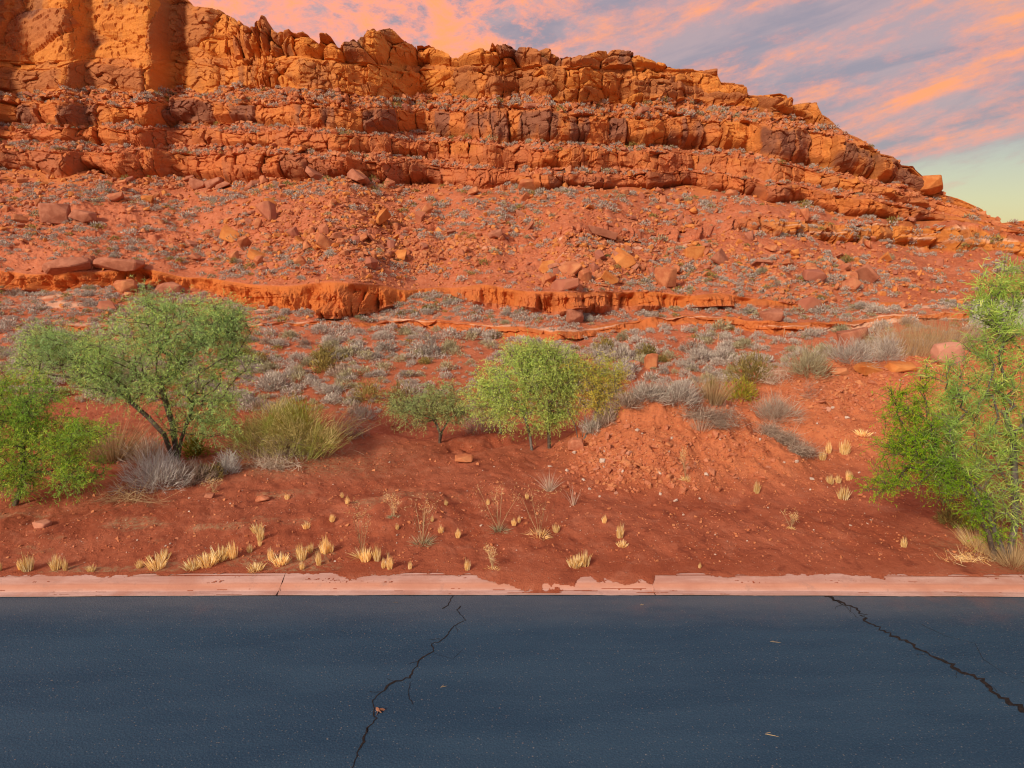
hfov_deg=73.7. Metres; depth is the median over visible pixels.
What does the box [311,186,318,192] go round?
boulder
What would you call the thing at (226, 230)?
boulder
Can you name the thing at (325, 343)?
sagebrush
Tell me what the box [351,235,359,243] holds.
boulder
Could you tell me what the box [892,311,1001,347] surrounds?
tall grass
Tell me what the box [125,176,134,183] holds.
boulder
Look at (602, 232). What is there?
boulder
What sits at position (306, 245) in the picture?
boulder
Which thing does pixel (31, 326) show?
sagebrush
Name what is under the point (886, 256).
boulder
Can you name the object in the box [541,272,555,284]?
boulder
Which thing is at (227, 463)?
shrub
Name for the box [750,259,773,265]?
boulder
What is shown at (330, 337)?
sagebrush
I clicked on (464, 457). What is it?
boulder
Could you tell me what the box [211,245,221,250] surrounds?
boulder
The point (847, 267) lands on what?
boulder
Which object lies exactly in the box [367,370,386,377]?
sagebrush
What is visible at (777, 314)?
boulder
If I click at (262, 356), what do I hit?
sagebrush
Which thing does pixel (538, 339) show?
sagebrush
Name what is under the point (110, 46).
hill
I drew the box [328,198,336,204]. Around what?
boulder
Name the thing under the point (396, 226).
boulder
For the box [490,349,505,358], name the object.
sagebrush
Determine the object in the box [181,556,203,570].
grass tuft
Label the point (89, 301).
sagebrush
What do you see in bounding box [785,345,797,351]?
sagebrush
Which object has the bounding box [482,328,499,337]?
sagebrush
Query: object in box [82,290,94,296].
sagebrush
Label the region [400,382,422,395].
sagebrush
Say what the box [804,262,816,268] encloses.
boulder
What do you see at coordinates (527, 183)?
boulder
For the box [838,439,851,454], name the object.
grass tuft
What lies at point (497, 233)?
boulder
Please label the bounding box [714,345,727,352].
sagebrush
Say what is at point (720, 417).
dead brush
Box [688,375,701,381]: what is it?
sagebrush
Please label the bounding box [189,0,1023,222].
sky
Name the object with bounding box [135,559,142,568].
grass tuft
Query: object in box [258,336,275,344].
sagebrush
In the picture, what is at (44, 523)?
stone
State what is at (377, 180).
boulder
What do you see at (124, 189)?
boulder
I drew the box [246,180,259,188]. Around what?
boulder
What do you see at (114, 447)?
dry bush
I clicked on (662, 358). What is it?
sagebrush
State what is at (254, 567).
grass tuft
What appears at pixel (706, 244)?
boulder
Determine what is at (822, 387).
shrub
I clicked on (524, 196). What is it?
boulder
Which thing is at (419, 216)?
boulder
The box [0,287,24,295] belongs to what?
sagebrush
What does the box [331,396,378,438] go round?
shrub
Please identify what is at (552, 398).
palo verde tree
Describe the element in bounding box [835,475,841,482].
grass tuft
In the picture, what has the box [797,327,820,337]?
sagebrush
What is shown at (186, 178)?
boulder
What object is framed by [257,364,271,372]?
sagebrush
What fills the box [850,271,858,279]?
boulder
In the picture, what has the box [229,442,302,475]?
dead brush
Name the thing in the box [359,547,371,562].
grass tuft
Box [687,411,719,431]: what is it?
dry stalks
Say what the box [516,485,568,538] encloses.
weed
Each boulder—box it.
[1,205,10,211]
[11,214,28,222]
[16,177,27,184]
[17,223,24,226]
[22,91,33,96]
[35,198,42,206]
[38,203,70,223]
[42,257,91,274]
[56,190,67,194]
[68,209,96,222]
[84,255,94,269]
[92,257,144,270]
[97,300,116,310]
[104,192,124,201]
[113,279,136,292]
[120,187,134,191]
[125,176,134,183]
[141,195,153,202]
[153,192,159,198]
[154,282,181,294]
[183,175,194,180]
[185,240,198,248]
[188,178,204,189]
[188,253,201,260]
[204,177,223,189]
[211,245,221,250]
[214,229,220,236]
[215,181,229,188]
[219,224,239,242]
[229,250,240,259]
[237,235,251,250]
[245,218,252,225]
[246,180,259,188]
[247,249,265,259]
[253,218,262,228]
[253,255,263,266]
[255,201,276,221]
[259,175,268,183]
[263,198,276,205]
[272,232,280,237]
[286,226,299,237]
[293,256,306,265]
[295,236,303,241]
[303,241,311,250]
[305,166,325,179]
[308,227,314,233]
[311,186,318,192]
[314,232,332,250]
[318,223,328,234]
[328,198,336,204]
[329,231,342,239]
[335,225,347,229]
[336,238,346,245]
[339,250,349,255]
[342,191,350,195]
[347,169,369,184]
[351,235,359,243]
[360,231,373,240]
[360,233,367,241]
[365,257,377,269]
[370,251,376,258]
[372,177,379,182]
[375,208,390,224]
[384,178,394,187]
[387,240,394,248]
[392,223,398,230]
[394,249,406,259]
[401,103,407,109]
[415,211,425,222]
[421,203,432,213]
[447,229,455,235]
[455,454,473,461]
[457,249,464,255]
[461,246,469,252]
[467,186,477,194]
[487,229,502,237]
[516,209,525,217]
[517,179,535,190]
[519,192,529,202]
[523,103,539,108]
[524,220,533,230]
[538,260,554,273]
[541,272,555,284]
[548,262,559,268]
[550,278,578,290]
[553,267,559,274]
[558,260,581,275]
[566,309,583,323]
[568,437,583,450]
[578,243,587,247]
[578,269,591,282]
[588,225,617,239]
[590,262,598,271]
[594,250,604,259]
[601,270,617,283]
[611,247,635,268]
[612,250,638,269]
[620,189,628,194]
[624,246,631,252]
[628,360,640,367]
[634,106,648,116]
[644,353,657,368]
[648,267,654,273]
[654,267,676,287]
[655,187,662,194]
[659,195,666,203]
[667,248,678,254]
[672,195,682,199]
[673,264,679,272]
[677,214,683,220]
[681,215,691,223]
[681,337,703,349]
[682,246,705,259]
[689,206,697,213]
[702,243,710,246]
[704,247,709,254]
[710,248,727,264]
[725,189,737,196]
[744,230,752,239]
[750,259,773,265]
[759,308,783,320]
[763,244,776,250]
[764,290,772,295]
[782,258,793,265]
[783,246,793,253]
[789,249,798,255]
[798,297,820,312]
[800,208,809,220]
[802,269,826,282]
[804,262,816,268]
[828,367,849,374]
[833,253,843,258]
[836,259,844,264]
[836,327,867,349]
[837,263,850,270]
[838,277,861,288]
[841,271,851,275]
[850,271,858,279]
[853,362,882,375]
[856,264,878,283]
[864,240,871,248]
[879,251,891,261]
[884,361,916,371]
[898,300,907,307]
[907,217,915,222]
[920,175,942,194]
[927,276,936,279]
[930,342,964,365]
[935,258,943,266]
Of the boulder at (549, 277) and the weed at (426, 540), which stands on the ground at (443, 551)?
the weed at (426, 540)
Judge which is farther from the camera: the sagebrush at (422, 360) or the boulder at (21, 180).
the boulder at (21, 180)
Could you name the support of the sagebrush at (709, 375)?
on the ground at (443, 551)
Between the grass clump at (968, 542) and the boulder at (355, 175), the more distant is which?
the boulder at (355, 175)
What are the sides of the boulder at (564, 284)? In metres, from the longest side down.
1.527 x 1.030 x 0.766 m
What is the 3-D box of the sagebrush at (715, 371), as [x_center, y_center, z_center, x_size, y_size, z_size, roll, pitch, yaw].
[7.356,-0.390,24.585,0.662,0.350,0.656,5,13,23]
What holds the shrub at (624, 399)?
on the ground at (443, 551)
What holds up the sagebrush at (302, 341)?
on the hill
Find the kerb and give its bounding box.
[0,573,1023,596]
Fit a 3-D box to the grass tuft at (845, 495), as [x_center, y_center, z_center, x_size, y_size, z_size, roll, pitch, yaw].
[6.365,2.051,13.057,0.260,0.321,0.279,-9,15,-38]
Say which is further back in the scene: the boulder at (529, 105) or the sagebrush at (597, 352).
the boulder at (529, 105)
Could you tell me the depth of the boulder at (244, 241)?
42.85 m
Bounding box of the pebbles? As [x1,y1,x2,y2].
[10,349,1023,562]
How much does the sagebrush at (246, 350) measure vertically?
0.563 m
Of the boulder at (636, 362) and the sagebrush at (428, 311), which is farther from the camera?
the sagebrush at (428, 311)
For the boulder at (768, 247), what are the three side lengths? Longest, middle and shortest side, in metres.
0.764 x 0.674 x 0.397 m
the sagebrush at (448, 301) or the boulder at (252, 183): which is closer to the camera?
the sagebrush at (448, 301)
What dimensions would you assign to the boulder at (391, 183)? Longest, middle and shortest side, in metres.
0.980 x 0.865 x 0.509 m
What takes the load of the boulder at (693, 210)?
on the hill
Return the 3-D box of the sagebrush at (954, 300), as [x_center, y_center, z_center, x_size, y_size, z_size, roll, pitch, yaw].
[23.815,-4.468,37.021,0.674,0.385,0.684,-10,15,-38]
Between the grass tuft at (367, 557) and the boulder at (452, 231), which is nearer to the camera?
the grass tuft at (367, 557)
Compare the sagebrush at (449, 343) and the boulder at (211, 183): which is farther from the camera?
the boulder at (211, 183)
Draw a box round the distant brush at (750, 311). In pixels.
[0,89,1023,412]
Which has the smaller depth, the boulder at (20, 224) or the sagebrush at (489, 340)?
the sagebrush at (489, 340)
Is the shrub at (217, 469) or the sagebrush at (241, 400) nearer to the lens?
the shrub at (217, 469)
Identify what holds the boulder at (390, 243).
on the hill
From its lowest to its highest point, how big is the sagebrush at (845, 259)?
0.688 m
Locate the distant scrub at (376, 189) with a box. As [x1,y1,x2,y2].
[0,87,1020,414]
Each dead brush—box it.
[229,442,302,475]
[674,388,721,420]
[685,395,751,431]
[750,418,795,438]
[754,359,799,385]
[766,419,814,450]
[782,437,832,459]
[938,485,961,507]
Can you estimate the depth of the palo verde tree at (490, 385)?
15.76 m
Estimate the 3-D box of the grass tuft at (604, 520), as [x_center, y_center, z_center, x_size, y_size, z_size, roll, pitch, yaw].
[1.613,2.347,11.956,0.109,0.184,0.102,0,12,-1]
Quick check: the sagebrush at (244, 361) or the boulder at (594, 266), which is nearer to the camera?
the sagebrush at (244, 361)
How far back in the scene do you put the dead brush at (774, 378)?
18.21 m
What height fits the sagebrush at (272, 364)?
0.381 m
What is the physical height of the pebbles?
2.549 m
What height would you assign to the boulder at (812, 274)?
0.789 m
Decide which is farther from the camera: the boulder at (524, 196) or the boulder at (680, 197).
the boulder at (680, 197)
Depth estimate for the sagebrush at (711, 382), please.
22.99 m
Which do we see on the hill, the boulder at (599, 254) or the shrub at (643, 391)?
the boulder at (599, 254)
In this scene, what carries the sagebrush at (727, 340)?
on the hill
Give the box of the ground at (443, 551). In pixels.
[0,340,1023,576]
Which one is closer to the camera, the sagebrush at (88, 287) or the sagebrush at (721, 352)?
the sagebrush at (721, 352)
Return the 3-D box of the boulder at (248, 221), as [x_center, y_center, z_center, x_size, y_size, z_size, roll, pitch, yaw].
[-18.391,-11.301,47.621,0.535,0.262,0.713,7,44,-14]
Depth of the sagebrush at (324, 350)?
27.31 m
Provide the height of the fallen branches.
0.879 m
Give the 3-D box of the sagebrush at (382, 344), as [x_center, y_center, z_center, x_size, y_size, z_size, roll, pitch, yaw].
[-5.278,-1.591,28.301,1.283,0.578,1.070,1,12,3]
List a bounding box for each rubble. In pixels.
[0,83,1023,318]
[547,364,933,495]
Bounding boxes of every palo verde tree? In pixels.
[456,334,565,450]
[510,329,594,448]
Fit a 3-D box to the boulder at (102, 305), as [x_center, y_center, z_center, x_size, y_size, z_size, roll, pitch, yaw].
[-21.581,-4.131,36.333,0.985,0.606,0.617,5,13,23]
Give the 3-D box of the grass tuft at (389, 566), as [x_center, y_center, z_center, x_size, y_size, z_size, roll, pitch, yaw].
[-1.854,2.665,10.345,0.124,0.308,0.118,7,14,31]
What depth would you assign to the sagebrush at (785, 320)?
34.06 m
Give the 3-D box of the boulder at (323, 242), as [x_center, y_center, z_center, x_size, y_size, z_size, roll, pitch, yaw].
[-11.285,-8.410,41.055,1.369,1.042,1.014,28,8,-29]
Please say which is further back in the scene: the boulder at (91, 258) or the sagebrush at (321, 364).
the boulder at (91, 258)
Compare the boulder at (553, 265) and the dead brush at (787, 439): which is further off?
the boulder at (553, 265)
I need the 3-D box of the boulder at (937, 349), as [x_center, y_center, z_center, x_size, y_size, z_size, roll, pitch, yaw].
[11.658,-0.799,18.228,0.888,0.684,0.487,0,12,0]
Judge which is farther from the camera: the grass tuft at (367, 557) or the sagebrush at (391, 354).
the sagebrush at (391, 354)
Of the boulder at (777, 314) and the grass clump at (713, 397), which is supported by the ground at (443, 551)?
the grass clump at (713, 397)
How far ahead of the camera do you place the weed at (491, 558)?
10.34 m
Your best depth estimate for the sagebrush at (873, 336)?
29.08 m
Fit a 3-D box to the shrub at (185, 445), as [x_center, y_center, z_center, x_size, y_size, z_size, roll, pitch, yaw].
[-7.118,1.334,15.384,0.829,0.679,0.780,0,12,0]
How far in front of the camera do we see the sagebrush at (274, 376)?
22.68 m
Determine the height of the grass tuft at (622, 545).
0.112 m
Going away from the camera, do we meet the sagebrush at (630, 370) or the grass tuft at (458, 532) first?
the grass tuft at (458, 532)
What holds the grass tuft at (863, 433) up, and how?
on the ground at (443, 551)
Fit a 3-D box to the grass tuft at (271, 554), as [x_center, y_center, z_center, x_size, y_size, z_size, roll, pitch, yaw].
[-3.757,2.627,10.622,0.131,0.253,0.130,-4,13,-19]
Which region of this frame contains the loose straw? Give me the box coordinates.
[933,547,992,566]
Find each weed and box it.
[201,477,222,491]
[343,499,373,560]
[383,491,399,518]
[401,498,437,546]
[475,483,518,533]
[483,545,498,570]
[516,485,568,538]
[538,472,562,491]
[563,486,578,505]
[677,447,691,481]
[780,509,800,529]
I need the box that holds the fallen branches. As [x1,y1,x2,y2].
[55,470,189,518]
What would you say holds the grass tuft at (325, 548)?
on the ground at (443, 551)
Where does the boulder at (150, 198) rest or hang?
on the hill
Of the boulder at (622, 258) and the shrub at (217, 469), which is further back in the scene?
the boulder at (622, 258)
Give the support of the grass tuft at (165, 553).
on the ground at (443, 551)
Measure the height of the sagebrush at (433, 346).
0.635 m
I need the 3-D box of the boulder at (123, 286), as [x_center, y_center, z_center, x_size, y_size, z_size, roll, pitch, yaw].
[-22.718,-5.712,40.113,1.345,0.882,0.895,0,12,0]
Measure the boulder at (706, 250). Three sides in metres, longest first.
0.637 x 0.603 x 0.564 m
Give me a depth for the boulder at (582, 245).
41.35 m
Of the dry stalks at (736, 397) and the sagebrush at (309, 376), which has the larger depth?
the sagebrush at (309, 376)
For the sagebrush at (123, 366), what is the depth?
23.86 m
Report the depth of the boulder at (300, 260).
39.35 m
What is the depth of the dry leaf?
7.41 m
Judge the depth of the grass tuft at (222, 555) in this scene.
10.62 m
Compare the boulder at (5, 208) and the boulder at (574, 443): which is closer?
the boulder at (574, 443)
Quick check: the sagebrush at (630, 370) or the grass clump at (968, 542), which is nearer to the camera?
the grass clump at (968, 542)
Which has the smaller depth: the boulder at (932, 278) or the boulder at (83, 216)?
the boulder at (932, 278)
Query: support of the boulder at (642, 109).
on the hill
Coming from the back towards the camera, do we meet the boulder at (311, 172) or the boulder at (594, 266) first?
the boulder at (311, 172)
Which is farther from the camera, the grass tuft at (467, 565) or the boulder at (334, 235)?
the boulder at (334, 235)
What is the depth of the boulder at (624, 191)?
53.76 m
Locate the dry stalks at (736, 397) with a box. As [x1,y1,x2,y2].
[720,386,751,401]
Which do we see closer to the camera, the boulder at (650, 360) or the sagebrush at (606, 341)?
the boulder at (650, 360)
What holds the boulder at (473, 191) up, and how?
on the hill
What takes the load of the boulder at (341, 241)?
on the hill
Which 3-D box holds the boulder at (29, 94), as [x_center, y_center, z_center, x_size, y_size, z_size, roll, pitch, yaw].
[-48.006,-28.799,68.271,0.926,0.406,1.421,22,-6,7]
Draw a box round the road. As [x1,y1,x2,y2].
[0,595,1023,767]
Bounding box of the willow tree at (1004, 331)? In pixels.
[897,249,1023,558]
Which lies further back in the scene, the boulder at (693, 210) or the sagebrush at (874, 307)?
the boulder at (693, 210)
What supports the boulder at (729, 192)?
on the hill
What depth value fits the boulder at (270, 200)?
48.23 m
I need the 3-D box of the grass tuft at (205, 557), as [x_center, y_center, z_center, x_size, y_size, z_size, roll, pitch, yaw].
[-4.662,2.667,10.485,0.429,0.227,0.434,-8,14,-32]
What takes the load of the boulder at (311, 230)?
on the hill
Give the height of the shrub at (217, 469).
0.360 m
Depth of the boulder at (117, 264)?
41.38 m
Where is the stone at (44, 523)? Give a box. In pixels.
[32,519,51,527]
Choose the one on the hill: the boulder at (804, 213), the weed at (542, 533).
the boulder at (804, 213)
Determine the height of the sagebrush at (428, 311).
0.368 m
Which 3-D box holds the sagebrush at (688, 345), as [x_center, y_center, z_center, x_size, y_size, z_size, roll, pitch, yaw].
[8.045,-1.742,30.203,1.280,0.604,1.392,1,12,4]
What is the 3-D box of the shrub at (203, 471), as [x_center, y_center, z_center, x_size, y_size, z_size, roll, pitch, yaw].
[-6.351,1.716,13.734,1.288,0.623,1.250,0,12,0]
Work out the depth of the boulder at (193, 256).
44.83 m
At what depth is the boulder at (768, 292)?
36.94 m
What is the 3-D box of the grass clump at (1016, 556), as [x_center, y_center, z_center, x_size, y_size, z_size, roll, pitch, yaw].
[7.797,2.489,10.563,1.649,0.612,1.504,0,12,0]
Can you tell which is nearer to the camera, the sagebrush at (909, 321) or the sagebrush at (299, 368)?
the sagebrush at (299, 368)
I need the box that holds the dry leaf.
[376,707,384,714]
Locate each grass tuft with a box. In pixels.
[16,552,34,571]
[16,559,22,569]
[48,556,63,570]
[61,558,67,570]
[86,564,95,571]
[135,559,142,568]
[143,553,168,570]
[156,548,171,560]
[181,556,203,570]
[194,550,220,568]
[204,544,232,562]
[226,539,237,559]
[246,561,266,572]
[247,545,252,552]
[250,520,264,533]
[255,525,264,540]
[267,549,274,560]
[270,553,291,566]
[295,545,306,560]
[301,522,309,528]
[307,542,313,552]
[314,551,321,565]
[319,535,330,553]
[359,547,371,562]
[372,547,380,561]
[381,558,385,568]
[386,553,393,569]
[455,530,460,537]
[464,557,470,570]
[552,524,559,531]
[566,555,582,568]
[576,549,590,566]
[602,515,606,523]
[615,539,628,547]
[616,523,623,538]
[753,481,760,493]
[818,449,825,460]
[825,442,831,453]
[826,474,834,484]
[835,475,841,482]
[836,485,850,499]
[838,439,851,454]
[853,428,872,436]
[900,538,906,547]
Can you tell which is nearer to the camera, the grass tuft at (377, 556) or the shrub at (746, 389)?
the grass tuft at (377, 556)
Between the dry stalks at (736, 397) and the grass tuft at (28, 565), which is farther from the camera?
the dry stalks at (736, 397)
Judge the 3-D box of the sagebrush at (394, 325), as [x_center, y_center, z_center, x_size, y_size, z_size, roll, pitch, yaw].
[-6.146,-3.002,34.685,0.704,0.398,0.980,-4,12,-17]
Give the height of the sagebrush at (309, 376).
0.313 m
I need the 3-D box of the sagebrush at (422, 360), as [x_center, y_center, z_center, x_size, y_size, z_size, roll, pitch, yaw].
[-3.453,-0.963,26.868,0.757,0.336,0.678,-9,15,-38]
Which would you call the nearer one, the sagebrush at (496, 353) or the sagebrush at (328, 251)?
the sagebrush at (496, 353)
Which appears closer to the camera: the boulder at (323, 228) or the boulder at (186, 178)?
the boulder at (323, 228)
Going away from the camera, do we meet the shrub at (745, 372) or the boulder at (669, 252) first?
the shrub at (745, 372)
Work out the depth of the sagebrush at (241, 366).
25.00 m
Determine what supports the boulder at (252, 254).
on the hill
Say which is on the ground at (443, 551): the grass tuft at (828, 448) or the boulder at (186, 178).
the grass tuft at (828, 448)
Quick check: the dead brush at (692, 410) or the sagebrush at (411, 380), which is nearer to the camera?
the dead brush at (692, 410)
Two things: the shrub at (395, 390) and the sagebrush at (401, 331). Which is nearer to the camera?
the shrub at (395, 390)
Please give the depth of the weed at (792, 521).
11.80 m
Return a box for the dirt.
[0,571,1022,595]
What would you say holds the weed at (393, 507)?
on the ground at (443, 551)
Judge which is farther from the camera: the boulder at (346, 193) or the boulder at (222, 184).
the boulder at (222, 184)
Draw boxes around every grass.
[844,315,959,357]
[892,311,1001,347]
[969,299,1023,329]
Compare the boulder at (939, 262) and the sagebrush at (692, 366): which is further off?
the boulder at (939, 262)
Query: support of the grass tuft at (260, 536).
on the ground at (443, 551)
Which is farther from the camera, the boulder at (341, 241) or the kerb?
the boulder at (341, 241)
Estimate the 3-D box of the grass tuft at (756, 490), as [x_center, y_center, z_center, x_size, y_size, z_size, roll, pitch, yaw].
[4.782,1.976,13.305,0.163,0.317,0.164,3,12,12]
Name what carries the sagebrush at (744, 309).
on the hill
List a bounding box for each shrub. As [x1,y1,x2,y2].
[107,444,200,494]
[113,434,175,471]
[157,455,228,490]
[182,432,219,459]
[192,462,228,479]
[209,449,245,474]
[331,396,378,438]
[343,377,386,404]
[347,402,378,420]
[387,379,415,406]
[459,410,506,434]
[578,414,603,435]
[586,400,618,427]
[608,385,647,409]
[629,379,671,403]
[647,374,707,407]
[718,375,759,403]
[720,348,776,386]
[776,339,839,380]
[787,377,826,401]
[816,336,880,367]
[868,329,907,362]
[931,499,967,527]
[958,516,985,530]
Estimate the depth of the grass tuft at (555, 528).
11.78 m
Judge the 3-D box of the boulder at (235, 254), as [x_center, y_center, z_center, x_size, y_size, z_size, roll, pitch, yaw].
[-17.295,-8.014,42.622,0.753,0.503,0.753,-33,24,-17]
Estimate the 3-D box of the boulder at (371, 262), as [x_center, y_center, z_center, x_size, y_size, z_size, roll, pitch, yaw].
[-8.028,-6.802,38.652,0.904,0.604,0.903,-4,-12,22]
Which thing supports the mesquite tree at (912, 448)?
on the ground at (443, 551)
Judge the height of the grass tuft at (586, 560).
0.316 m
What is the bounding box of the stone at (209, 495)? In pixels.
[204,493,214,497]
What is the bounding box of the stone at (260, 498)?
[255,495,269,501]
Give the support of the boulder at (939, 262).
on the hill
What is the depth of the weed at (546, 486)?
13.45 m
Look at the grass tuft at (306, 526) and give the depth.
11.72 m
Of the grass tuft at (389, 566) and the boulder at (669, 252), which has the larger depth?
the boulder at (669, 252)
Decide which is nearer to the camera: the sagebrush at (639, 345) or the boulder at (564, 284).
the sagebrush at (639, 345)
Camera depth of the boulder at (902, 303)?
36.55 m
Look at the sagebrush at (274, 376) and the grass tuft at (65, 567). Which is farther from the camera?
the sagebrush at (274, 376)
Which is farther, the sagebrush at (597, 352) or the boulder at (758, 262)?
the boulder at (758, 262)
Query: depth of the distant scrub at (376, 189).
44.65 m
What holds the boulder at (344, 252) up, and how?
on the hill
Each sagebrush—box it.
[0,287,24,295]
[21,323,47,329]
[26,315,41,321]
[29,372,63,383]
[41,359,65,370]
[56,387,72,395]
[82,284,95,289]
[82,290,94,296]
[82,389,109,399]
[83,299,96,306]
[99,362,143,377]
[197,376,221,392]
[233,257,241,262]
[233,355,257,369]
[235,396,249,404]
[236,364,255,372]
[238,372,255,382]
[240,345,249,354]
[246,395,260,405]
[248,397,265,407]
[249,350,272,360]
[250,354,268,365]
[253,369,294,391]
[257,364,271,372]
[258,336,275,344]
[259,360,280,369]
[273,337,289,347]
[279,329,301,339]
[280,308,290,314]
[281,368,297,375]
[285,351,312,361]
[290,363,305,375]
[296,337,311,347]
[298,356,317,366]
[304,373,320,380]
[306,345,337,360]
[309,352,339,374]
[309,379,321,387]
[310,321,333,335]
[312,383,331,390]
[314,383,345,395]
[319,332,343,343]
[319,339,340,348]
[322,360,348,377]
[323,248,336,254]
[330,345,351,358]
[330,350,345,360]
[346,402,365,413]
[349,327,367,333]
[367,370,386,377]
[370,333,382,339]
[370,350,384,357]
[371,339,399,353]
[376,329,395,340]
[386,322,397,327]
[387,352,398,357]
[396,325,413,335]
[396,369,415,377]
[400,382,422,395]
[401,378,418,386]
[417,357,433,364]
[420,339,441,355]
[421,308,434,314]
[440,336,463,351]
[447,298,456,304]
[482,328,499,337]
[482,336,496,343]
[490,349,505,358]
[500,309,511,315]
[500,319,510,323]
[527,336,545,344]
[591,350,606,357]
[593,335,613,349]
[606,343,633,361]
[611,362,638,380]
[614,358,642,372]
[615,330,630,341]
[628,349,639,356]
[634,343,650,350]
[635,341,656,354]
[648,310,659,316]
[657,366,668,374]
[658,354,670,361]
[675,358,693,368]
[677,338,708,352]
[679,340,705,351]
[682,362,700,370]
[684,347,713,361]
[687,333,699,339]
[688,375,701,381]
[699,371,717,380]
[705,377,716,387]
[709,369,724,375]
[713,346,735,360]
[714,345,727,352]
[717,330,734,338]
[719,339,733,345]
[734,336,754,346]
[738,306,753,313]
[755,266,768,273]
[783,316,792,322]
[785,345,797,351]
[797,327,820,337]
[813,340,837,356]
[830,323,851,332]
[839,253,854,262]
[851,338,880,351]
[854,301,872,308]
[864,302,890,313]
[868,333,878,340]
[898,317,913,323]
[930,274,943,281]
[948,298,956,304]
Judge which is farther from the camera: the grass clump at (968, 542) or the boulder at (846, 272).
the boulder at (846, 272)
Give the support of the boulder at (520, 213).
on the hill
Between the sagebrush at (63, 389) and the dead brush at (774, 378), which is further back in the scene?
the sagebrush at (63, 389)
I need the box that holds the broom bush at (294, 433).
[192,377,383,463]
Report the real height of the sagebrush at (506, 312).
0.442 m
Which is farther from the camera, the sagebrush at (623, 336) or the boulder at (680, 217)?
the boulder at (680, 217)
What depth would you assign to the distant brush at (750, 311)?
45.13 m
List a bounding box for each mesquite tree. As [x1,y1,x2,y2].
[0,363,131,507]
[5,275,266,462]
[374,373,484,442]
[476,391,517,433]
[558,348,634,438]
[848,366,1023,560]
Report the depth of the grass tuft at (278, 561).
10.49 m
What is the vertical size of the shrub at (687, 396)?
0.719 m
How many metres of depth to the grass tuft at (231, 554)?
10.69 m
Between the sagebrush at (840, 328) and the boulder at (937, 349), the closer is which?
the boulder at (937, 349)
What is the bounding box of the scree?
[0,86,1023,319]
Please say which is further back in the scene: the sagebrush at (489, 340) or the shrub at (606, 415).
the sagebrush at (489, 340)
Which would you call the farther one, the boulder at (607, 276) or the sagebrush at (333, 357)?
the boulder at (607, 276)
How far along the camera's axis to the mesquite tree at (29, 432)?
12.27 m
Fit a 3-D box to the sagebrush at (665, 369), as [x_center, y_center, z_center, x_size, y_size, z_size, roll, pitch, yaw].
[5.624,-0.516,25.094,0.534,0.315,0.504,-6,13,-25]
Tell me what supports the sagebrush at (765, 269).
on the hill
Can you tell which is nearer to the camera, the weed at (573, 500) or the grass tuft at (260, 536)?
the grass tuft at (260, 536)
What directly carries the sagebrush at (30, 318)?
on the hill
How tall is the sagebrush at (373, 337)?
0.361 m
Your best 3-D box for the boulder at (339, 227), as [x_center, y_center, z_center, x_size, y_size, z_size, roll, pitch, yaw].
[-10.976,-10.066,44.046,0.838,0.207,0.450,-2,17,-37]
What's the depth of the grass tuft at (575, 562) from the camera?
10.42 m
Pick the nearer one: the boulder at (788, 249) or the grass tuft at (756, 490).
the grass tuft at (756, 490)
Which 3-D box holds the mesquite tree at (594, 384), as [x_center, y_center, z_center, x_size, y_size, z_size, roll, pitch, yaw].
[1.910,0.264,15.913,1.961,2.295,1.512,0,12,0]
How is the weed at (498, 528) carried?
on the ground at (443, 551)
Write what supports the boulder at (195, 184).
on the hill
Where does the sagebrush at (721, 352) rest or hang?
on the hill
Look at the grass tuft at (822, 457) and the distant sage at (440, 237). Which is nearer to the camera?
the grass tuft at (822, 457)
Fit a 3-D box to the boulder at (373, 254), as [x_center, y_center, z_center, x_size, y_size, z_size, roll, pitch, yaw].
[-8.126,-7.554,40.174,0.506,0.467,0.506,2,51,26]
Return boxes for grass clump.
[685,372,739,405]
[949,518,1008,554]
[951,473,1023,527]
[956,526,1023,572]
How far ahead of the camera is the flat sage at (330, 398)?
28.29 m
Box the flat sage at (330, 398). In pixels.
[0,314,1023,412]
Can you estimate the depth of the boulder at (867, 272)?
40.86 m
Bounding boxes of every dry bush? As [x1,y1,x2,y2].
[54,410,159,464]
[738,386,809,423]
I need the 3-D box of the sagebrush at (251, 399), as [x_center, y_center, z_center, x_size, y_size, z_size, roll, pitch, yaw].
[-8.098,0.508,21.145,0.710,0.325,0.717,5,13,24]
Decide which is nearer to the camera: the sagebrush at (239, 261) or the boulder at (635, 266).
the boulder at (635, 266)
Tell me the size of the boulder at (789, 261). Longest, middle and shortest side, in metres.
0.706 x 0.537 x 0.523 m
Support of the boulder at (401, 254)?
on the hill
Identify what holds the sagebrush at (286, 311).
on the hill
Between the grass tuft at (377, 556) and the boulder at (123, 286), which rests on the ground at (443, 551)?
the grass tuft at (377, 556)
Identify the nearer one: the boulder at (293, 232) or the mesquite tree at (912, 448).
the mesquite tree at (912, 448)
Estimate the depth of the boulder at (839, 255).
46.92 m
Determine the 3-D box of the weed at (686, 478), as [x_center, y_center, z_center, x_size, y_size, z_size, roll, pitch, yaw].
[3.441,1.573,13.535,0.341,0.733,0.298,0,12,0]
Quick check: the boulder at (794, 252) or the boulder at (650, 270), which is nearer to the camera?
the boulder at (650, 270)
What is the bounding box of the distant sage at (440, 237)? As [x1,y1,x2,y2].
[0,81,1023,414]
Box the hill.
[0,0,1023,360]
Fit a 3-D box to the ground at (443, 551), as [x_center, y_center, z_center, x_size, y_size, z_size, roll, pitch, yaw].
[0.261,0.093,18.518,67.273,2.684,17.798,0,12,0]
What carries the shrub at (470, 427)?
on the ground at (443, 551)
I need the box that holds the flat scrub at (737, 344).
[0,318,935,408]

